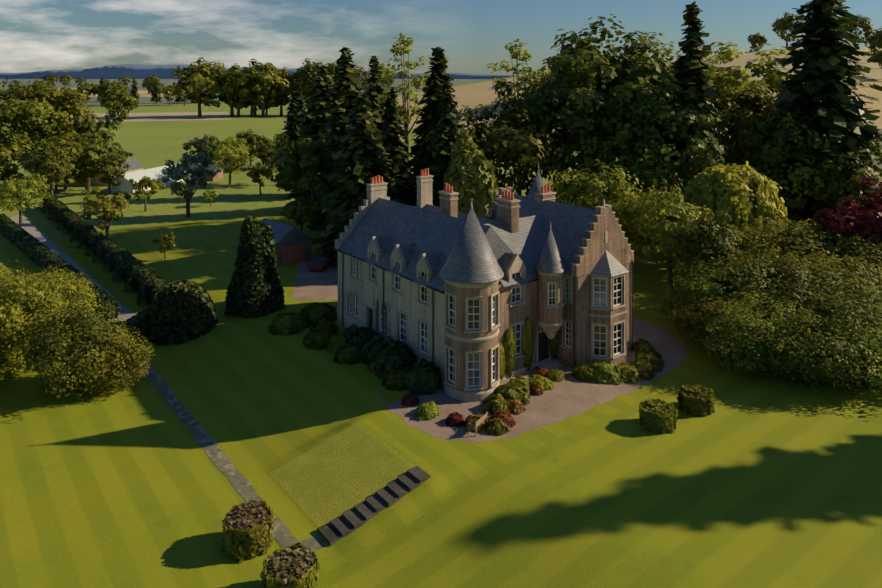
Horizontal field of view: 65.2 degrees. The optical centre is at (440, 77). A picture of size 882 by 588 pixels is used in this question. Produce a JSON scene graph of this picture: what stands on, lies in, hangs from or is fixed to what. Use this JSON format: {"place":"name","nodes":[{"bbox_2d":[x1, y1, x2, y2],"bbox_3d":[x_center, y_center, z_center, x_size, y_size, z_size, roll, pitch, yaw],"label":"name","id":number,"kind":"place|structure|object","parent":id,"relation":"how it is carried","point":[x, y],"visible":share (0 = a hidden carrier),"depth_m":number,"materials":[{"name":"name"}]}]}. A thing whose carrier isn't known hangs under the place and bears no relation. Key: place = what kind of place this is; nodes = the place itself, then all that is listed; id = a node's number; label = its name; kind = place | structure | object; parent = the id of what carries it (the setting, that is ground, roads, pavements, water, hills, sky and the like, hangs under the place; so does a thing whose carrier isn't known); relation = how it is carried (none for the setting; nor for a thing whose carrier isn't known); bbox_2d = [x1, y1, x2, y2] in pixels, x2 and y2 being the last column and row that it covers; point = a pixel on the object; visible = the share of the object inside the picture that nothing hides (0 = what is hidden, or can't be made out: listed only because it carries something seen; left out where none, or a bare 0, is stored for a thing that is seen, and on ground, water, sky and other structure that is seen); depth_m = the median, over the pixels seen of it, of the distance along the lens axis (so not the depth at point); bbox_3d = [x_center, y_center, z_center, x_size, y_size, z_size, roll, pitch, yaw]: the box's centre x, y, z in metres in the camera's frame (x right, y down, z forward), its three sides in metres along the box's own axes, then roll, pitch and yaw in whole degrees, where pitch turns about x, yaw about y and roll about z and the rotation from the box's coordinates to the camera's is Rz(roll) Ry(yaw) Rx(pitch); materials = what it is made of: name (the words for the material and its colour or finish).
{"place":"outdoors","nodes":[
{"label":"outdoors","id":0,"kind":"place"},
{"bbox_2d":[0,64,522,78],"bbox_3d":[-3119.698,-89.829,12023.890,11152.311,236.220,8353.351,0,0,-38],"label":"distant hills","id":1,"kind":"structure","parent":0,"point":[139,71],"depth_m":10659.74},
{"bbox_2d":[259,218,312,265],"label":"garage","id":2,"kind":"structure","parent":0,"point":[293,244],"depth_m":82.00,"materials":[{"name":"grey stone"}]},
{"bbox_2d":[0,79,881,587],"bbox_3d":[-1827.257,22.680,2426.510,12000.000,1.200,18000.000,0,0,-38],"label":"terrain","id":3,"kind":"structure","parent":0,"point":[764,481],"depth_m":39.99,"materials":[{"name":"green plant"}]},
{"bbox_2d":[0,136,33,186],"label":"tree","id":4,"kind":"object","parent":3,"relation":"on","point":[13,148],"visible":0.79,"depth_m":137.69,"materials":[{"name":"green plant"}]},
{"bbox_2d":[0,171,50,223],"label":"garden tree","id":5,"kind":"object","parent":3,"relation":"on","point":[19,187],"visible":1,"depth_m":108.97,"materials":[{"name":"green plant"}]},
{"bbox_2d":[0,77,66,183],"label":"garden tree","id":6,"kind":"object","parent":3,"relation":"on","point":[11,110],"visible":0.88,"depth_m":147.34,"materials":[{"name":"green plant"}]},
{"bbox_2d":[0,261,75,382],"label":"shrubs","id":7,"kind":"object","parent":3,"relation":"on","point":[15,290],"visible":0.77,"depth_m":53.88,"materials":[{"name":"green plant"}]},
{"bbox_2d":[7,76,93,145],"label":"garden tree","id":8,"kind":"object","parent":3,"relation":"on","point":[62,100],"visible":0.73,"depth_m":155.57,"materials":[{"name":"green plant"}]},
{"bbox_2d":[23,139,80,196],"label":"garden tree","id":9,"kind":"object","parent":3,"relation":"on","point":[50,164],"visible":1,"depth_m":126.95,"materials":[{"name":"green plant"}]},
{"bbox_2d":[3,261,101,341],"bbox_3d":[-35.023,20.839,61.603,8.592,7.751,11.317,0,0,-33],"label":"bush","id":10,"kind":"object","parent":3,"relation":"on","point":[70,288],"visible":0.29,"depth_m":61.32,"materials":[{"name":"green plant"}]},
{"bbox_2d":[0,214,117,319],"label":"yew hedge","id":11,"kind":"object","parent":3,"relation":"on","point":[36,251],"visible":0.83,"depth_m":83.76,"materials":[{"name":"green plant"}]},
{"bbox_2d":[10,215,133,322],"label":"path","id":12,"kind":"structure","parent":3,"relation":"on","point":[32,230],"depth_m":91.94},
{"bbox_2d":[17,296,129,401],"bbox_3d":[-27.101,20.663,51.455,7.840,8.120,9.311,0,0,-28],"label":"bush","id":13,"kind":"object","parent":3,"relation":"on","point":[53,348],"visible":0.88,"depth_m":49.80,"materials":[{"name":"green plant"}]},
{"bbox_2d":[49,111,121,150],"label":"hill tree","id":14,"kind":"object","parent":3,"relation":"on","point":[93,127],"visible":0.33,"depth_m":202.49,"materials":[{"name":"green plant"}]},
{"bbox_2d":[64,138,119,190],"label":"tree","id":15,"kind":"object","parent":3,"relation":"on","point":[92,155],"visible":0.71,"depth_m":140.17,"materials":[{"name":"green plant"}]},
{"bbox_2d":[37,195,168,305],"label":"yew hedge","id":16,"kind":"object","parent":3,"relation":"on","point":[143,281],"visible":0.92,"depth_m":83.96,"materials":[{"name":"green plant"}]},
{"bbox_2d":[79,186,131,237],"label":"garden tree","id":17,"kind":"object","parent":3,"relation":"on","point":[110,208],"visible":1,"depth_m":93.26,"materials":[{"name":"green plant"}]},
{"bbox_2d":[87,153,131,193],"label":"tree","id":18,"kind":"object","parent":3,"relation":"on","point":[109,164],"visible":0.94,"depth_m":137.26,"materials":[{"name":"green plant"}]},
{"bbox_2d":[75,328,154,397],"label":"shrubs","id":19,"kind":"object","parent":3,"relation":"on","point":[132,355],"visible":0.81,"depth_m":50.40,"materials":[{"name":"green plant"}]},
{"bbox_2d":[99,86,139,123],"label":"hill tree","id":20,"kind":"object","parent":3,"relation":"on","point":[128,103],"visible":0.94,"depth_m":341.21,"materials":[{"name":"green plant"}]},
{"bbox_2d":[116,307,150,346],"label":"yew hedge","id":21,"kind":"object","parent":3,"relation":"on","point":[139,321],"visible":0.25,"depth_m":59.80,"materials":[{"name":"green plant"}]},
{"bbox_2d":[107,163,185,193],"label":"greenhouse","id":22,"kind":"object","parent":3,"relation":"on","point":[155,173],"visible":0.33,"depth_m":141.32,"materials":[{"name":"grey"}]},
{"bbox_2d":[84,112,231,121],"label":"field","id":23,"kind":"structure","parent":3,"relation":"on","point":[171,116],"depth_m":408.97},
{"bbox_2d":[145,280,217,345],"bbox_3d":[-23.514,21.391,62.456,6.317,5.971,6.409,0,0,38],"label":"bush","id":24,"kind":"object","parent":3,"relation":"on","point":[181,311],"visible":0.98,"depth_m":60.57,"materials":[{"name":"green plant"}]},
{"bbox_2d":[162,137,218,217],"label":"garden tree","id":25,"kind":"object","parent":3,"relation":"on","point":[179,173],"visible":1,"depth_m":112.86,"materials":[{"name":"green plant"}]},
{"bbox_2d":[171,57,227,116],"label":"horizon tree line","id":26,"kind":"object","parent":3,"relation":"on","point":[196,79],"visible":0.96,"depth_m":398.20,"materials":[{"name":"green plant"}]},
{"bbox_2d":[115,330,300,547],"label":"path flagstones","id":27,"kind":"object","parent":3,"relation":"on","point":[282,536],"visible":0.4,"depth_m":42.61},
{"bbox_2d":[211,136,254,184],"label":"garden tree","id":28,"kind":"object","parent":3,"relation":"on","point":[226,149],"visible":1,"depth_m":148.72,"materials":[{"name":"green plant"}]},
{"bbox_2d":[220,500,273,563],"bbox_3d":[-9.590,22.529,34.352,2.682,1.745,2.567,0,0,-35],"label":"topiary drum","id":29,"kind":"object","parent":3,"relation":"on","point":[248,527],"visible":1,"depth_m":33.63,"materials":[{"name":"green plant"}]},
{"bbox_2d":[224,215,284,318],"bbox_3d":[-17.728,18.963,66.449,5.936,11.536,5.906,0,0,10],"label":"garden tree","id":30,"kind":"object","parent":3,"relation":"on","point":[254,287],"visible":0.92,"depth_m":64.95,"materials":[{"name":"green plant"}]},
{"bbox_2d":[230,62,288,116],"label":"horizon tree","id":31,"kind":"object","parent":3,"relation":"on","point":[266,79],"visible":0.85,"depth_m":399.95,"materials":[{"name":"green plant"}]},
{"bbox_2d":[271,82,305,189],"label":"conifer tree","id":32,"kind":"object","parent":3,"relation":"on","point":[292,121],"visible":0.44,"depth_m":133.34,"materials":[{"name":"green plant"}]},
{"bbox_2d":[267,312,309,335],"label":"shrub","id":33,"kind":"object","parent":3,"relation":"on","point":[289,323],"visible":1,"depth_m":59.91,"materials":[{"name":"green plant"}]},
{"bbox_2d":[260,544,319,587],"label":"topiary drum","id":34,"kind":"object","parent":3,"relation":"on","point":[294,566],"visible":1,"depth_m":30.69,"materials":[{"name":"green plant"}]},
{"bbox_2d":[279,196,320,231],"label":"garden tree","id":35,"kind":"object","parent":3,"relation":"on","point":[303,211],"visible":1,"depth_m":92.58,"materials":[{"name":"green plant"}]},
{"bbox_2d":[264,129,345,230],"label":"broadleaf tree","id":36,"kind":"object","parent":3,"relation":"on","point":[305,155],"visible":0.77,"depth_m":97.02,"materials":[{"name":"green plant"}]},
{"bbox_2d":[284,66,334,209],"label":"conifer tree","id":37,"kind":"object","parent":3,"relation":"on","point":[313,122],"visible":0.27,"depth_m":115.54,"materials":[{"name":"green plant"}]},
{"bbox_2d":[292,262,337,299],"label":"gravel yard","id":38,"kind":"structure","parent":3,"relation":"on","point":[315,285],"depth_m":73.79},
{"bbox_2d":[299,302,337,325],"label":"shrub","id":39,"kind":"object","parent":3,"relation":"on","point":[314,313],"visible":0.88,"depth_m":62.23,"materials":[{"name":"green plant"}]},
{"bbox_2d":[303,327,336,350],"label":"shrub","id":40,"kind":"object","parent":3,"relation":"on","point":[318,339],"visible":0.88,"depth_m":56.55,"materials":[{"name":"green plant"}]},
{"bbox_2d":[309,115,343,230],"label":"conifer tree","id":41,"kind":"object","parent":3,"relation":"on","point":[325,186],"visible":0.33,"depth_m":94.45,"materials":[{"name":"green plant"}]},
{"bbox_2d":[308,46,364,211],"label":"conifer tree","id":42,"kind":"object","parent":3,"relation":"on","point":[346,82],"visible":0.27,"depth_m":102.12,"materials":[{"name":"green plant"}]},
{"bbox_2d":[312,93,399,259],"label":"conifer tree","id":43,"kind":"object","parent":3,"relation":"on","point":[362,162],"visible":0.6,"depth_m":81.61,"materials":[{"name":"green plant"}]},
{"bbox_2d":[317,466,430,545],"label":"garden steps","id":44,"kind":"structure","parent":3,"relation":"on","point":[334,531],"depth_m":36.32,"materials":[{"name":"stone"}]},
{"bbox_2d":[361,56,388,142],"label":"conifer tree","id":45,"kind":"object","parent":3,"relation":"on","point":[375,91],"visible":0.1,"depth_m":95.66,"materials":[{"name":"green plant"}]},
{"bbox_2d":[373,341,415,378],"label":"shrub","id":46,"kind":"object","parent":3,"relation":"on","point":[391,356],"visible":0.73,"depth_m":50.69,"materials":[{"name":"green plant"}]},
{"bbox_2d":[377,86,416,205],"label":"conifer tree","id":47,"kind":"object","parent":3,"relation":"on","point":[394,136],"visible":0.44,"depth_m":86.44,"materials":[{"name":"green plant"}]},
{"bbox_2d":[378,32,449,171],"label":"tall airy tree","id":48,"kind":"object","parent":3,"relation":"on","point":[402,109],"visible":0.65,"depth_m":107.82,"materials":[{"name":"green plant"}]},
{"bbox_2d":[403,358,441,395],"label":"shrub","id":49,"kind":"object","parent":3,"relation":"on","point":[423,377],"visible":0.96,"depth_m":48.26,"materials":[{"name":"green plant"}]},
{"bbox_2d":[408,47,468,206],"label":"conifer tree","id":50,"kind":"object","parent":3,"relation":"on","point":[432,109],"visible":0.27,"depth_m":97.97,"materials":[{"name":"green plant"}]},
{"bbox_2d":[427,89,460,206],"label":"conifer tree","id":51,"kind":"object","parent":3,"relation":"on","point":[444,139],"visible":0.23,"depth_m":82.30,"materials":[{"name":"green plant"}]},
{"bbox_2d":[443,128,498,217],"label":"tree","id":52,"kind":"object","parent":3,"relation":"on","point":[468,176],"visible":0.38,"depth_m":77.17,"materials":[{"name":"green plant"}]},
{"bbox_2d":[335,177,626,386],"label":"stone trim","id":53,"kind":"structure","parent":3,"relation":"on","point":[424,198],"depth_m":54.15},
{"bbox_2d":[439,208,503,283],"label":"conical turret roof","id":54,"kind":"structure","parent":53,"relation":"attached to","point":[471,258],"depth_m":47.68,"materials":[{"name":"stone"}]},
{"bbox_2d":[537,271,563,338],"bbox_3d":[8.319,17.151,52.336,2.060,5.260,2.060,0,0,-38],"label":"turret corbel","id":55,"kind":"object","parent":53,"relation":"attached to","point":[550,330],"visible":0.58,"depth_m":51.66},
{"bbox_2d":[535,229,565,272],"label":"conical turret roof","id":56,"kind":"structure","parent":55,"relation":"on","point":[550,260],"depth_m":51.78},
{"bbox_2d":[421,93,573,195],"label":"broadleaf tree","id":57,"kind":"object","parent":3,"relation":"on","point":[505,144],"visible":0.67,"depth_m":87.57,"materials":[{"name":"green plant"}]},
{"bbox_2d":[486,39,550,194],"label":"tall airy tree","id":58,"kind":"object","parent":3,"relation":"on","point":[525,78],"visible":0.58,"depth_m":109.23,"materials":[{"name":"green plant"}]},
{"bbox_2d":[376,316,686,442],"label":"gravel forecourt","id":59,"kind":"structure","parent":3,"relation":"on","point":[569,395],"depth_m":46.93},
{"bbox_2d":[445,282,497,392],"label":"tower wall","id":60,"kind":"structure","parent":59,"relation":"on","point":[462,294],"depth_m":47.19,"materials":[{"name":"brown stone"}]},
{"bbox_2d":[444,279,498,401],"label":"stone string courses","id":61,"kind":"object","parent":60,"relation":"attached to","point":[466,396],"visible":0.35,"depth_m":47.10,"materials":[{"name":"stone"}]},
{"bbox_2d":[448,295,495,386],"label":"window panes","id":62,"kind":"structure","parent":60,"relation":"attached to","point":[473,328],"depth_m":47.83,"materials":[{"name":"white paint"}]},
{"bbox_2d":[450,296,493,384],"bbox_3d":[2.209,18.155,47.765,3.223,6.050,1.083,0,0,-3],"label":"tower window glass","id":63,"kind":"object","parent":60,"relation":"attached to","point":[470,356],"depth_m":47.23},
{"bbox_2d":[444,290,500,390],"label":"window surrounds","id":64,"kind":"object","parent":60,"relation":"attached to","point":[472,352],"visible":0.94,"depth_m":47.26,"materials":[{"name":"stone"}]},
{"bbox_2d":[591,362,623,384],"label":"shrub","id":65,"kind":"object","parent":59,"relation":"on","point":[604,373],"visible":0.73,"depth_m":50.02,"materials":[{"name":"green plant"}]},
{"bbox_2d":[489,74,625,188],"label":"broadleaf tree","id":66,"kind":"object","parent":3,"relation":"on","point":[577,119],"visible":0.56,"depth_m":92.55,"materials":[{"name":"green plant"}]},
{"bbox_2d":[546,159,641,221],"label":"broadleaf tree","id":67,"kind":"object","parent":3,"relation":"on","point":[588,192],"visible":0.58,"depth_m":80.84,"materials":[{"name":"green plant"}]},
{"bbox_2d":[563,133,649,198],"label":"broadleaf tree","id":68,"kind":"object","parent":3,"relation":"on","point":[591,148],"visible":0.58,"depth_m":89.25,"materials":[{"name":"green plant"}]},
{"bbox_2d":[507,14,709,175],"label":"broadleaf tree","id":69,"kind":"object","parent":3,"relation":"on","point":[593,66],"visible":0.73,"depth_m":95.98,"materials":[{"name":"green plant"}]},
{"bbox_2d":[594,186,661,272],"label":"broadleaf tree","id":70,"kind":"object","parent":3,"relation":"on","point":[633,242],"visible":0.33,"depth_m":76.63,"materials":[{"name":"green plant"}]},
{"bbox_2d":[602,154,688,248],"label":"broadleaf tree","id":71,"kind":"object","parent":3,"relation":"on","point":[655,176],"visible":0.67,"depth_m":83.99,"materials":[{"name":"green plant"}]},
{"bbox_2d":[590,41,716,182],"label":"broadleaf tree","id":72,"kind":"object","parent":3,"relation":"on","point":[621,79],"visible":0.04,"depth_m":105.33,"materials":[{"name":"green plant"}]},
{"bbox_2d":[638,398,677,433],"bbox_3d":[13.735,21.469,43.763,2.447,1.500,2.348,0,0,40],"label":"topiary drum","id":73,"kind":"object","parent":3,"relation":"on","point":[657,416],"visible":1,"depth_m":43.10,"materials":[{"name":"green plant"}]},
{"bbox_2d":[615,182,712,289],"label":"broadleaf tree","id":74,"kind":"object","parent":3,"relation":"on","point":[673,212],"visible":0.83,"depth_m":70.34,"materials":[{"name":"green plant"}]},
{"bbox_2d":[594,87,735,199],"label":"broadleaf tree","id":75,"kind":"object","parent":3,"relation":"on","point":[703,147],"visible":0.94,"depth_m":87.46,"materials":[{"name":"green plant"}]},
{"bbox_2d":[659,277,709,331],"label":"shrubbery","id":76,"kind":"object","parent":3,"relation":"on","point":[680,299],"visible":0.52,"depth_m":59.88,"materials":[{"name":"green plant"}]},
{"bbox_2d":[653,1,737,199],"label":"conifer tree","id":77,"kind":"object","parent":3,"relation":"on","point":[696,83],"visible":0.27,"depth_m":97.54,"materials":[{"name":"green plant"}]},
{"bbox_2d":[676,383,714,416],"bbox_3d":[16.951,21.469,45.910,2.446,1.500,2.348,0,0,4],"label":"topiary drum","id":78,"kind":"object","parent":3,"relation":"on","point":[694,400],"visible":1,"depth_m":45.23,"materials":[{"name":"green plant"}]},
{"bbox_2d":[668,208,743,282],"bbox_3d":[25.444,17.373,66.066,6.283,9.789,7.054,0,0,38],"label":"broadleaf tree","id":79,"kind":"object","parent":3,"relation":"on","point":[715,239],"visible":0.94,"depth_m":64.44,"materials":[{"name":"green plant"}]},
{"bbox_2d":[665,296,759,357],"bbox_3d":[22.090,20.414,56.092,7.010,5.289,6.868,0,0,-30],"label":"shrubbery","id":80,"kind":"object","parent":3,"relation":"on","point":[691,317],"visible":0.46,"depth_m":55.15,"materials":[{"name":"green plant"}]},
{"bbox_2d":[664,161,788,256],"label":"willow tree","id":81,"kind":"object","parent":3,"relation":"on","point":[739,193],"visible":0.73,"depth_m":75.69,"materials":[{"name":"green plant"}]},
{"bbox_2d":[658,250,802,327],"bbox_3d":[25.825,19.413,60.670,14.034,8.364,11.817,0,0,31],"label":"shrubbery","id":82,"kind":"object","parent":3,"relation":"on","point":[708,284],"visible":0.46,"depth_m":59.23,"materials":[{"name":"green plant"}]},
{"bbox_2d":[708,82,782,173],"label":"broadleaf tree","id":83,"kind":"object","parent":3,"relation":"on","point":[740,113],"visible":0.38,"depth_m":99.87,"materials":[{"name":"green plant"}]},
{"bbox_2d":[696,307,803,376],"bbox_3d":[23.162,20.274,52.056,7.598,5.732,7.443,0,0,26],"label":"shrubbery","id":84,"kind":"object","parent":3,"relation":"on","point":[724,340],"visible":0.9,"depth_m":50.44,"materials":[{"name":"green plant"}]},
{"bbox_2d":[699,41,853,156],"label":"broadleaf tree","id":85,"kind":"object","parent":3,"relation":"on","point":[735,79],"visible":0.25,"depth_m":107.38,"materials":[{"name":"green plant"}]},
{"bbox_2d":[701,288,860,371],"bbox_3d":[26.932,20.089,54.963,13.658,6.393,10.369,0,0,-3],"label":"shrubbery","id":86,"kind":"object","parent":3,"relation":"on","point":[778,314],"visible":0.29,"depth_m":53.51,"materials":[{"name":"green plant"}]},
{"bbox_2d":[722,106,846,236],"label":"broadleaf tree","id":87,"kind":"object","parent":3,"relation":"on","point":[757,153],"visible":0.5,"depth_m":92.37,"materials":[{"name":"green plant"}]},
{"bbox_2d":[718,253,857,322],"bbox_3d":[29.331,19.457,58.384,11.621,8.226,13.802,0,0,39],"label":"shrubbery","id":88,"kind":"object","parent":3,"relation":"on","point":[794,274],"visible":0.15,"depth_m":56.83,"materials":[{"name":"green plant"}]},
{"bbox_2d":[711,215,880,287],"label":"shrubbery","id":89,"kind":"object","parent":3,"relation":"on","point":[803,234],"visible":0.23,"depth_m":66.44,"materials":[{"name":"green plant"}]},
{"bbox_2d":[712,241,881,299],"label":"shrubbery","id":90,"kind":"object","parent":3,"relation":"on","point":[812,264],"visible":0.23,"depth_m":60.42,"materials":[{"name":"green plant"}]},
{"bbox_2d":[739,307,881,392],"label":"shrubbery","id":91,"kind":"object","parent":3,"relation":"on","point":[818,359],"visible":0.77,"depth_m":48.18,"materials":[{"name":"green plant"}]},
{"bbox_2d":[753,0,881,243],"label":"giant conifer","id":92,"kind":"object","parent":3,"relation":"on","point":[822,93],"visible":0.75,"depth_m":91.91,"materials":[{"name":"green plant"}]},
{"bbox_2d":[776,255,881,330],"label":"shrubbery","id":93,"kind":"object","parent":3,"relation":"on","point":[874,297],"visible":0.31,"depth_m":55.08,"materials":[{"name":"green plant"}]},
{"bbox_2d":[785,144,881,210],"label":"broadleaf tree","id":94,"kind":"object","parent":3,"relation":"on","point":[848,161],"visible":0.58,"depth_m":87.13,"materials":[{"name":"green plant"}]},
{"bbox_2d":[797,301,881,392],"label":"shrubbery","id":95,"kind":"object","parent":3,"relation":"on","point":[871,342],"visible":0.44,"depth_m":48.60,"materials":[{"name":"green plant"}]},
{"bbox_2d":[799,292,881,363],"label":"shrubbery","id":96,"kind":"object","parent":3,"relation":"on","point":[847,304],"visible":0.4,"depth_m":51.61,"materials":[{"name":"green plant"}]},
{"bbox_2d":[804,239,881,289],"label":"shrubbery","id":97,"kind":"object","parent":3,"relation":"on","point":[865,251],"visible":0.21,"depth_m":63.14,"materials":[{"name":"green plant"}]},
{"bbox_2d":[811,176,881,257],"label":"copper tree","id":98,"kind":"object","parent":3,"relation":"on","point":[850,217],"visible":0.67,"depth_m":68.00,"materials":[{"name":"red plant"}]},
{"bbox_2d":[0,0,881,74],"label":"sky","id":99,"kind":"structure","parent":0,"point":[36,35],"materials":[{"name":"blue"}]},
{"bbox_2d":[338,251,621,379],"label":"house range walls","id":100,"kind":"structure","parent":0,"point":[404,301],"depth_m":52.96,"materials":[{"name":"stone"}]},
{"bbox_2d":[338,171,628,293],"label":"house roofs","id":101,"kind":"structure","parent":100,"relation":"on","point":[430,231],"depth_m":55.26,"materials":[{"name":"stone"}]},
{"bbox_2d":[334,248,632,366],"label":"gutters and downpipes","id":102,"kind":"object","parent":100,"relation":"attached to","point":[407,278],"visible":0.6,"depth_m":52.00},
{"bbox_2d":[346,256,626,361],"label":"window surrounds","id":103,"kind":"object","parent":100,"relation":"attached to","point":[426,305],"visible":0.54,"depth_m":52.56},
{"bbox_2d":[335,175,633,265],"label":"house copings","id":104,"kind":"object","parent":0,"point":[498,199],"visible":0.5,"depth_m":58.96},
{"bbox_2d":[440,188,633,372],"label":"house walls","id":105,"kind":"structure","parent":0,"point":[616,247],"depth_m":52.58,"materials":[{"name":"stone"}]},
{"bbox_2d":[538,273,562,323],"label":"turret wall","id":106,"kind":"structure","parent":0,"point":[550,315],"depth_m":51.58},
{"bbox_2d":[282,47,881,139],"bbox_3d":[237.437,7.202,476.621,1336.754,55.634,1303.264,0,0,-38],"label":"hill wheat fields","id":107,"kind":"structure","parent":0,"point":[471,95],"depth_m":376.50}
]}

